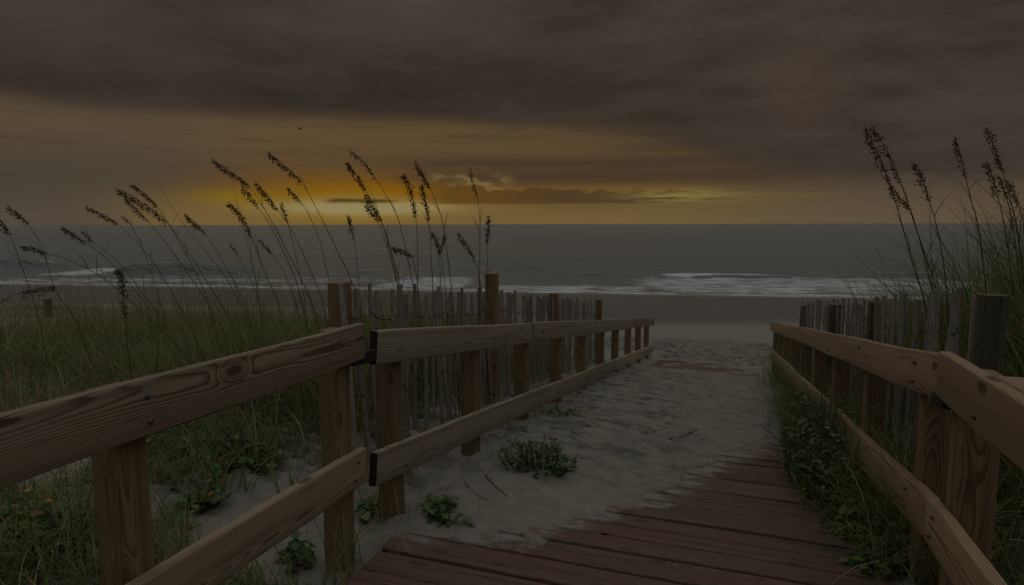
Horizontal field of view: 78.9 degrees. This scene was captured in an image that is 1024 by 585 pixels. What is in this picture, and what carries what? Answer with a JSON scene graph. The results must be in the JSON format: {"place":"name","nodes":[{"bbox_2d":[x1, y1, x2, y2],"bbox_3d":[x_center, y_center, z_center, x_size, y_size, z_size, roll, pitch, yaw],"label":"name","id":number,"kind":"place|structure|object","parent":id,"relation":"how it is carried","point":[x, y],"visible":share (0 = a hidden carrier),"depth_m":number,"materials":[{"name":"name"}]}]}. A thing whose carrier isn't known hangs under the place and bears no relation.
{"place":"outdoors","nodes":[
{"label":"outdoors","id":0,"kind":"place"},
{"bbox_2d":[0,238,560,407],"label":"tall dune grass","id":1,"kind":"structure","parent":0,"point":[171,309],"depth_m":6.84,"materials":[{"name":"green plant"}]},
{"bbox_2d":[72,271,573,443],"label":"tall dune grass","id":2,"kind":"structure","parent":0,"point":[302,406],"depth_m":4.61,"materials":[{"name":"green plant"}]},
{"bbox_2d":[24,363,776,583],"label":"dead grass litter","id":3,"kind":"object","parent":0,"point":[501,463],"visible":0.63,"depth_m":3.54,"materials":[{"name":"beige plant"}]},
{"bbox_2d":[369,349,611,483],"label":"dune grass","id":4,"kind":"structure","parent":0,"point":[540,385],"depth_m":5.26,"materials":[{"name":"green plant"}]},
{"bbox_2d":[0,284,1023,584],"bbox_3d":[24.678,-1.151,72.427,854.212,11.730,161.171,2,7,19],"label":"sand","id":5,"kind":"structure","parent":0,"point":[724,330],"depth_m":4.47,"materials":[{"name":"beige sand"}]},
{"bbox_2d":[0,220,54,385],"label":"sea oat","id":6,"kind":"object","parent":5,"relation":"on","point":[4,227],"visible":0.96,"depth_m":5.19,"materials":[{"name":"brown plant"}]},
{"bbox_2d":[0,286,56,302],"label":"sea oat","id":7,"kind":"object","parent":5,"relation":"on","point":[45,290],"visible":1,"depth_m":4.48,"materials":[{"name":"plant"}]},
{"bbox_2d":[23,489,38,584],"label":"yellow flower","id":8,"kind":"object","parent":5,"relation":"on","point":[27,490],"visible":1,"depth_m":2.21,"materials":[{"name":"green plant"}]},
{"bbox_2d":[0,502,87,580],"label":"grass tuft","id":9,"kind":"object","parent":5,"relation":"on","point":[14,550],"visible":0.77,"depth_m":2.39,"materials":[{"name":"green plant"}]},
{"bbox_2d":[0,205,91,365],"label":"sea oat","id":10,"kind":"object","parent":5,"relation":"on","point":[16,214],"visible":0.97,"depth_m":5.27,"materials":[{"name":"brown plant"}]},
{"bbox_2d":[0,496,95,562],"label":"leafy herb","id":11,"kind":"object","parent":5,"relation":"on","point":[12,519],"visible":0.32,"depth_m":2.59,"materials":[{"name":"green plant"}]},
{"bbox_2d":[43,298,52,317],"bbox_3d":[-7.614,0.415,10.222,0.093,0.642,0.088,2,7,19],"label":"wooden post","id":12,"kind":"object","parent":5,"relation":"on","point":[49,301],"visible":0.38,"depth_m":10.17,"materials":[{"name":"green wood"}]},
{"bbox_2d":[44,498,58,584],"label":"yellow flower","id":13,"kind":"object","parent":5,"relation":"on","point":[48,500],"visible":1,"depth_m":2.21,"materials":[{"name":"green plant"}]},
{"bbox_2d":[62,475,76,570],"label":"yellow flower","id":14,"kind":"object","parent":5,"relation":"on","point":[64,476],"visible":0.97,"depth_m":2.36,"materials":[{"name":"green plant"}]},
{"bbox_2d":[4,461,148,562],"bbox_3d":[-1.824,0.846,2.547,0.558,0.489,0.618,2,7,19],"label":"grass tuft","id":15,"kind":"object","parent":5,"relation":"on","point":[87,512],"visible":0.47,"depth_m":2.59,"materials":[{"name":"green plant"}]},
{"bbox_2d":[72,467,87,581],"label":"yellow flower","id":16,"kind":"object","parent":5,"relation":"on","point":[75,469],"visible":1,"depth_m":2.32,"materials":[{"name":"green plant"}]},
{"bbox_2d":[19,246,192,362],"bbox_3d":[-2.962,0.234,4.648,1.472,1.174,0.273,1,6,6],"label":"sea oat","id":17,"kind":"object","parent":5,"relation":"on","point":[25,248],"visible":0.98,"depth_m":4.62,"materials":[{"name":"brown plant"}]},
{"bbox_2d":[89,268,131,378],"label":"sea oat","id":18,"kind":"object","parent":5,"relation":"on","point":[119,273],"visible":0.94,"depth_m":3.37,"materials":[{"name":"brown plant"}]},
{"bbox_2d":[59,221,166,346],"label":"sea oat","id":19,"kind":"object","parent":5,"relation":"on","point":[63,229],"visible":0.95,"depth_m":5.42,"materials":[{"name":"brown plant"}]},
{"bbox_2d":[81,232,167,341],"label":"sea oat","id":20,"kind":"object","parent":5,"relation":"on","point":[123,268],"visible":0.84,"depth_m":6.23,"materials":[{"name":"brown plant"}]},
{"bbox_2d":[85,206,200,361],"bbox_3d":[-2.943,0.046,5.035,0.967,1.497,0.367,3,7,26],"label":"sea oat","id":21,"kind":"object","parent":5,"relation":"on","point":[104,216],"visible":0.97,"depth_m":5.00,"materials":[{"name":"brown plant"}]},
{"bbox_2d":[118,211,168,346],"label":"sea oat","id":22,"kind":"object","parent":5,"relation":"on","point":[149,268],"visible":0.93,"depth_m":6.41,"materials":[{"name":"brown plant"}]},
{"bbox_2d":[129,183,219,349],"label":"sea oat","id":23,"kind":"object","parent":5,"relation":"on","point":[144,195],"visible":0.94,"depth_m":5.28,"materials":[{"name":"brown plant"}]},
{"bbox_2d":[115,188,239,353],"bbox_3d":[-2.499,0.004,4.828,1.265,1.637,0.374,2,7,19],"label":"sea oat","id":24,"kind":"object","parent":5,"relation":"on","point":[132,200],"visible":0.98,"depth_m":4.80,"materials":[{"name":"brown plant"}]},
{"bbox_2d":[124,198,243,342],"bbox_3d":[-2.731,0.015,5.106,1.151,1.601,0.329,1,6,12],"label":"sea oat","id":25,"kind":"object","parent":5,"relation":"on","point":[132,207],"visible":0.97,"depth_m":5.22,"materials":[{"name":"brown plant"}]},
{"bbox_2d":[0,323,375,584],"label":"timber railing","id":26,"kind":"object","parent":5,"relation":"on","point":[109,428],"visible":0.98,"depth_m":1.70,"materials":[{"name":"brown wood"}]},
{"bbox_2d":[164,482,232,513],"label":"leafy herb","id":27,"kind":"object","parent":5,"relation":"on","point":[210,498],"visible":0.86,"depth_m":3.01,"materials":[{"name":"green plant"}]},
{"bbox_2d":[0,418,411,584],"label":"ground cover","id":28,"kind":"object","parent":5,"relation":"on","point":[178,514],"visible":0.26,"depth_m":2.76,"materials":[{"name":"green plant"}]},
{"bbox_2d":[159,184,255,349],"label":"sea oat","id":29,"kind":"object","parent":5,"relation":"on","point":[221,272],"visible":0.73,"depth_m":5.30,"materials":[{"name":"brown plant"}]},
{"bbox_2d":[183,213,254,340],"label":"sea oat","id":30,"kind":"object","parent":5,"relation":"on","point":[194,225],"visible":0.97,"depth_m":5.54,"materials":[{"name":"brown plant"}]},
{"bbox_2d":[161,428,282,472],"bbox_3d":[-1.678,0.895,3.567,0.836,0.194,0.486,2,7,19],"label":"leafy herb","id":31,"kind":"object","parent":5,"relation":"on","point":[249,461],"visible":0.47,"depth_m":3.54,"materials":[{"name":"green plant"}]},
{"bbox_2d":[169,417,282,494],"bbox_3d":[-1.574,0.826,3.209,0.709,0.453,0.545,2,7,19],"label":"grass tuft","id":32,"kind":"object","parent":5,"relation":"on","point":[215,481],"visible":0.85,"depth_m":3.23,"materials":[{"name":"green plant"}]},
{"bbox_2d":[0,405,485,584],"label":"sand grass","id":33,"kind":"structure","parent":5,"relation":"on","point":[96,576],"depth_m":2.71,"materials":[{"name":"green plant"}]},
{"bbox_2d":[229,243,266,334],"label":"sea oat","id":34,"kind":"object","parent":5,"relation":"on","point":[245,269],"visible":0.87,"depth_m":6.69,"materials":[{"name":"brown plant"}]},
{"bbox_2d":[233,191,266,346],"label":"sea oat","id":35,"kind":"object","parent":5,"relation":"on","point":[253,268],"visible":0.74,"depth_m":5.67,"materials":[{"name":"brown plant"}]},
{"bbox_2d":[0,347,513,498],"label":"ground cover","id":36,"kind":"object","parent":5,"relation":"on","point":[216,465],"visible":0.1,"depth_m":4.02,"materials":[{"name":"green plant"}]},
{"bbox_2d":[225,203,295,386],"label":"sea oat","id":37,"kind":"object","parent":5,"relation":"on","point":[236,211],"visible":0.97,"depth_m":4.97,"materials":[{"name":"brown plant"}]},
{"bbox_2d":[211,158,318,329],"bbox_3d":[-1.910,-0.069,4.662,1.182,1.923,0.350,3,7,27],"label":"sea oat","id":38,"kind":"object","parent":5,"relation":"on","point":[219,166],"visible":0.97,"depth_m":4.82,"materials":[{"name":"brown plant"}]},
{"bbox_2d":[241,184,308,335],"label":"sea oat","id":39,"kind":"object","parent":5,"relation":"on","point":[247,194],"visible":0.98,"depth_m":4.87,"materials":[{"name":"brown plant"}]},
{"bbox_2d":[258,239,302,332],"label":"sea oat","id":40,"kind":"object","parent":5,"relation":"on","point":[267,249],"visible":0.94,"depth_m":5.93,"materials":[{"name":"brown plant"}]},
{"bbox_2d":[256,442,310,500],"bbox_3d":[-1.181,0.894,3.088,0.357,0.346,0.409,-4,7,-29],"label":"grass tuft","id":41,"kind":"object","parent":5,"relation":"on","point":[277,487],"visible":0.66,"depth_m":3.09,"materials":[{"name":"green plant"}]},
{"bbox_2d":[0,299,572,473],"bbox_3d":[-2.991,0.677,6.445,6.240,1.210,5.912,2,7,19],"label":"arching grass","id":42,"kind":"structure","parent":5,"relation":"on","point":[19,346],"depth_m":5.44,"materials":[{"name":"green plant"}]},
{"bbox_2d":[269,203,308,331],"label":"sea oat","id":43,"kind":"object","parent":5,"relation":"on","point":[283,210],"visible":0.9,"depth_m":5.59,"materials":[{"name":"brown plant"}]},
{"bbox_2d":[254,180,327,327],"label":"sea oat","id":44,"kind":"object","parent":5,"relation":"on","point":[267,199],"visible":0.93,"depth_m":4.92,"materials":[{"name":"brown plant"}]},
{"bbox_2d":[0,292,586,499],"bbox_3d":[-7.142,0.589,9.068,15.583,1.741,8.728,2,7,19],"label":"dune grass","id":45,"kind":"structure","parent":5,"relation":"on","point":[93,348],"depth_m":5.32,"materials":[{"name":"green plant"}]},
{"bbox_2d":[275,531,316,571],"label":"leafy herb","id":46,"kind":"object","parent":5,"relation":"on","point":[294,545],"visible":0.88,"depth_m":2.56,"materials":[{"name":"green plant"}]},
{"bbox_2d":[280,187,329,282],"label":"sea oat","id":47,"kind":"object","parent":5,"relation":"on","point":[292,194],"visible":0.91,"depth_m":5.53,"materials":[{"name":"brown plant"}]},
{"bbox_2d":[232,475,414,584],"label":"grass tuft","id":48,"kind":"object","parent":5,"relation":"on","point":[347,558],"visible":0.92,"depth_m":2.27,"materials":[{"name":"green plant"}]},
{"bbox_2d":[268,152,388,369],"bbox_3d":[-1.362,-0.059,4.535,0.997,1.958,0.419,1,6,6],"label":"sea oat","id":49,"kind":"object","parent":5,"relation":"on","point":[281,167],"visible":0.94,"depth_m":4.58,"materials":[{"name":"brown plant"}]},
{"bbox_2d":[343,215,374,322],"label":"sea oat","id":50,"kind":"object","parent":5,"relation":"on","point":[349,223],"visible":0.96,"depth_m":5.50,"materials":[{"name":"brown plant"}]},
{"bbox_2d":[354,494,378,523],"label":"leafy herb","id":51,"kind":"object","parent":5,"relation":"on","point":[363,507],"visible":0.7,"depth_m":2.97,"materials":[{"name":"green plant"}]},
{"bbox_2d":[345,162,411,399],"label":"sea oat","id":52,"kind":"object","parent":5,"relation":"on","point":[358,180],"visible":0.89,"depth_m":4.69,"materials":[{"name":"brown plant"}]},
{"bbox_2d":[361,487,410,529],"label":"grass tuft","id":53,"kind":"object","parent":5,"relation":"on","point":[381,507],"visible":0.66,"depth_m":2.83,"materials":[{"name":"green plant"}]},
{"bbox_2d":[348,148,423,386],"bbox_3d":[-0.948,-0.066,4.715,0.398,2.059,0.599,-4,7,-28],"label":"sea oat","id":54,"kind":"object","parent":5,"relation":"on","point":[361,160],"visible":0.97,"depth_m":4.67,"materials":[{"name":"brown plant"}]},
{"bbox_2d":[363,194,412,380],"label":"sea oat","id":55,"kind":"object","parent":5,"relation":"on","point":[370,206],"visible":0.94,"depth_m":4.55,"materials":[{"name":"brown plant"}]},
{"bbox_2d":[364,205,422,397],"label":"sea oat","id":56,"kind":"object","parent":5,"relation":"on","point":[370,212],"visible":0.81,"depth_m":5.12,"materials":[{"name":"brown plant"}]},
{"bbox_2d":[391,238,431,370],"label":"sea oat","id":57,"kind":"object","parent":5,"relation":"on","point":[397,250],"visible":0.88,"depth_m":5.08,"materials":[{"name":"brown plant"}]},
{"bbox_2d":[406,183,436,406],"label":"sea oat","id":58,"kind":"object","parent":5,"relation":"on","point":[426,202],"visible":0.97,"depth_m":5.00,"materials":[{"name":"brown plant"}]},
{"bbox_2d":[404,235,446,392],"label":"sea oat","id":59,"kind":"object","parent":5,"relation":"on","point":[444,237],"visible":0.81,"depth_m":5.55,"materials":[{"name":"brown plant"}]},
{"bbox_2d":[399,172,459,417],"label":"sea oat","id":60,"kind":"object","parent":5,"relation":"on","point":[403,177],"visible":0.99,"depth_m":4.76,"materials":[{"name":"brown plant"}]},
{"bbox_2d":[406,230,456,325],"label":"sea oat","id":61,"kind":"object","parent":5,"relation":"on","point":[436,241],"visible":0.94,"depth_m":5.45,"materials":[{"name":"brown plant"}]},
{"bbox_2d":[413,161,459,414],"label":"sea oat","id":62,"kind":"object","parent":5,"relation":"on","point":[421,174],"visible":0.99,"depth_m":4.61,"materials":[{"name":"brown plant"}]},
{"bbox_2d":[419,493,459,521],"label":"trailing vine","id":63,"kind":"object","parent":5,"relation":"on","point":[432,503],"visible":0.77,"depth_m":2.78,"materials":[{"name":"green plant"}]},
{"bbox_2d":[427,504,474,527],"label":"trailing vine","id":64,"kind":"object","parent":5,"relation":"on","point":[446,516],"visible":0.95,"depth_m":2.67,"materials":[{"name":"green plant"}]},
{"bbox_2d":[328,273,601,461],"bbox_3d":[0.235,0.655,6.756,0.191,2.141,7.006,2,7,20],"label":"slat fence","id":65,"kind":"object","parent":5,"relation":"on","point":[340,311],"visible":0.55,"depth_m":4.73,"materials":[{"name":"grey wood"}]},
{"bbox_2d":[465,167,483,291],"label":"sea oat","id":66,"kind":"object","parent":5,"relation":"on","point":[476,222],"visible":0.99,"depth_m":5.08,"materials":[{"name":"brown plant"}]},
{"bbox_2d":[456,215,494,406],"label":"sea oat","id":67,"kind":"object","parent":5,"relation":"on","point":[488,230],"visible":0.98,"depth_m":4.89,"materials":[{"name":"brown plant"}]},
{"bbox_2d":[456,233,511,401],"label":"sea oat","id":68,"kind":"object","parent":5,"relation":"on","point":[466,246],"visible":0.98,"depth_m":5.20,"materials":[{"name":"brown plant"}]},
{"bbox_2d":[479,469,506,495],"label":"driftwood twig","id":69,"kind":"object","parent":5,"relation":"on","point":[493,484],"visible":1,"depth_m":3.19,"materials":[{"name":"brown wood"}]},
{"bbox_2d":[369,318,653,522],"bbox_3d":[1.035,0.831,7.358,0.143,2.380,9.954,2,7,19],"label":"timber railing","id":70,"kind":"object","parent":5,"relation":"on","point":[395,456],"visible":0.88,"depth_m":3.68,"materials":[{"name":"brown wood"}]},
{"bbox_2d":[496,431,579,478],"bbox_3d":[0.138,0.905,3.482,0.482,0.214,0.392,2,7,19],"label":"beach shrub","id":71,"kind":"object","parent":5,"relation":"on","point":[536,453],"visible":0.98,"depth_m":3.46,"materials":[{"name":"green plant"}]},
{"bbox_2d":[540,402,587,415],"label":"leafy herb","id":72,"kind":"object","parent":5,"relation":"on","point":[567,411],"visible":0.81,"depth_m":4.87,"materials":[{"name":"green plant"}]},
{"bbox_2d":[338,360,897,584],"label":"boardwalk","id":73,"kind":"structure","parent":5,"relation":"on","point":[712,524],"depth_m":2.53,"materials":[{"name":"brown wood"}]},
{"bbox_2d":[781,383,813,432],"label":"beach shrub","id":74,"kind":"object","parent":5,"relation":"on","point":[800,398],"visible":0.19,"depth_m":5.05,"materials":[{"name":"green plant"}]},
{"bbox_2d":[776,383,866,511],"bbox_3d":[1.810,0.898,3.673,0.429,0.723,1.665,2,7,19],"label":"beach shrub","id":75,"kind":"object","parent":5,"relation":"on","point":[802,434],"visible":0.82,"depth_m":3.45,"materials":[{"name":"green plant"}]},
{"bbox_2d":[752,377,908,517],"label":"path edge grass","id":76,"kind":"structure","parent":5,"relation":"on","point":[781,410],"depth_m":4.90,"materials":[{"name":"green plant"}]},
{"bbox_2d":[815,487,906,546],"bbox_3d":[1.589,1.022,2.806,0.396,0.250,0.508,2,7,19],"label":"beach shrub","id":77,"kind":"object","parent":5,"relation":"on","point":[842,531],"visible":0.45,"depth_m":2.77,"materials":[{"name":"green plant"}]},
{"bbox_2d":[770,322,952,584],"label":"timber railing","id":78,"kind":"object","parent":5,"relation":"on","point":[915,370],"visible":0.66,"depth_m":2.58,"materials":[{"name":"brown wood"}]},
{"bbox_2d":[838,531,910,579],"bbox_3d":[1.418,1.034,2.414,0.313,0.156,0.305,-4,7,-30],"label":"leafy herb","id":79,"kind":"object","parent":5,"relation":"on","point":[880,566],"visible":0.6,"depth_m":2.39,"materials":[{"name":"green plant"}]},
{"bbox_2d":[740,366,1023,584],"bbox_3d":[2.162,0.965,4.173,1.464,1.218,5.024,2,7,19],"label":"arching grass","id":80,"kind":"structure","parent":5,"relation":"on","point":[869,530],"depth_m":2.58,"materials":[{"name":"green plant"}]},
{"bbox_2d":[744,339,1023,584],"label":"grass","id":81,"kind":"structure","parent":5,"relation":"on","point":[775,373],"depth_m":2.62,"materials":[{"name":"green plant"}]},
{"bbox_2d":[861,126,926,323],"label":"sea oat","id":82,"kind":"object","parent":5,"relation":"on","point":[870,143],"visible":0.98,"depth_m":3.51,"materials":[{"name":"brown plant"}]},
{"bbox_2d":[860,123,943,350],"bbox_3d":[2.333,0.016,3.730,0.576,1.996,0.347,-2,7,-19],"label":"sea oat","id":83,"kind":"object","parent":5,"relation":"on","point":[875,134],"visible":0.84,"depth_m":3.61,"materials":[{"name":"brown plant"}]},
{"bbox_2d":[799,287,1009,470],"bbox_3d":[2.829,0.727,5.329,0.134,2.102,6.385,2,7,19],"label":"slat fence","id":84,"kind":"object","parent":5,"relation":"on","point":[988,312],"visible":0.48,"depth_m":3.18,"materials":[{"name":"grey wood"}]},
{"bbox_2d":[793,129,1023,573],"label":"dune grass","id":85,"kind":"structure","parent":5,"relation":"on","point":[969,291],"depth_m":3.85,"materials":[{"name":"green plant"}]},
{"bbox_2d":[893,178,938,306],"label":"sea oat","id":86,"kind":"object","parent":5,"relation":"on","point":[931,256],"visible":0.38,"depth_m":3.97,"materials":[{"name":"plant"}]},
{"bbox_2d":[889,163,951,331],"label":"sea oat","id":87,"kind":"object","parent":5,"relation":"on","point":[921,177],"visible":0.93,"depth_m":3.48,"materials":[{"name":"brown plant"}]},
{"bbox_2d":[830,388,1023,581],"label":"ground cover","id":88,"kind":"object","parent":5,"relation":"on","point":[1016,574],"depth_m":2.48,"materials":[{"name":"green plant"}]},
{"bbox_2d":[887,186,976,292],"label":"sea oat","id":89,"kind":"object","parent":5,"relation":"on","point":[903,204],"visible":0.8,"depth_m":3.90,"materials":[{"name":"brown plant"}]},
{"bbox_2d":[909,136,986,301],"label":"sea oat","id":90,"kind":"object","parent":5,"relation":"on","point":[956,152],"visible":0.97,"depth_m":3.58,"materials":[{"name":"brown plant"}]},
{"bbox_2d":[924,351,1023,584],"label":"timber railing","id":91,"kind":"object","parent":5,"relation":"on","point":[987,408],"visible":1,"depth_m":1.81,"materials":[{"name":"brown wood"}]},
{"bbox_2d":[949,241,1001,280],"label":"sea oat","id":92,"kind":"object","parent":5,"relation":"on","point":[991,251],"visible":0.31,"depth_m":4.47,"materials":[{"name":"plant"}]},
{"bbox_2d":[971,162,1022,372],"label":"sea oat","id":93,"kind":"object","parent":5,"relation":"on","point":[995,187],"visible":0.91,"depth_m":3.48,"materials":[{"name":"brown plant"}]},
{"bbox_2d":[973,127,1023,290],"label":"sea oat","id":94,"kind":"object","parent":5,"relation":"on","point":[997,159],"visible":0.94,"depth_m":3.38,"materials":[{"name":"brown plant"}]},
{"bbox_2d":[987,180,1023,227],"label":"sea oat","id":95,"kind":"object","parent":5,"relation":"on","point":[1016,196],"visible":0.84,"depth_m":3.79,"materials":[{"name":"brown plant"}]},
{"bbox_2d":[990,175,1021,352],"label":"sea oat","id":96,"kind":"object","parent":5,"relation":"on","point":[1001,181],"visible":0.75,"depth_m":3.86,"materials":[{"name":"brown plant"}]},
{"bbox_2d":[997,453,1023,524],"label":"leafy herb","id":97,"kind":"object","parent":5,"relation":"on","point":[1020,472],"visible":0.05,"depth_m":2.83,"materials":[{"name":"green plant"}]},
{"bbox_2d":[0,223,1023,298],"bbox_3d":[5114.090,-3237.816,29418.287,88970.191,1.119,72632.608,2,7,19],"label":"sea","id":98,"kind":"structure","parent":0,"point":[724,259],"depth_m":82.05,"materials":[{"name":"liquid"}]},
{"bbox_2d":[0,0,1023,225],"label":"sky","id":99,"kind":"structure","parent":0,"point":[558,111],"materials":[{"name":"grey"}]},
{"bbox_2d":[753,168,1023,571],"bbox_3d":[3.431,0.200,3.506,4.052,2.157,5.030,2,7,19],"label":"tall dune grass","id":100,"kind":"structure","parent":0,"point":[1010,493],"depth_m":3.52,"materials":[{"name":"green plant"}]}
]}

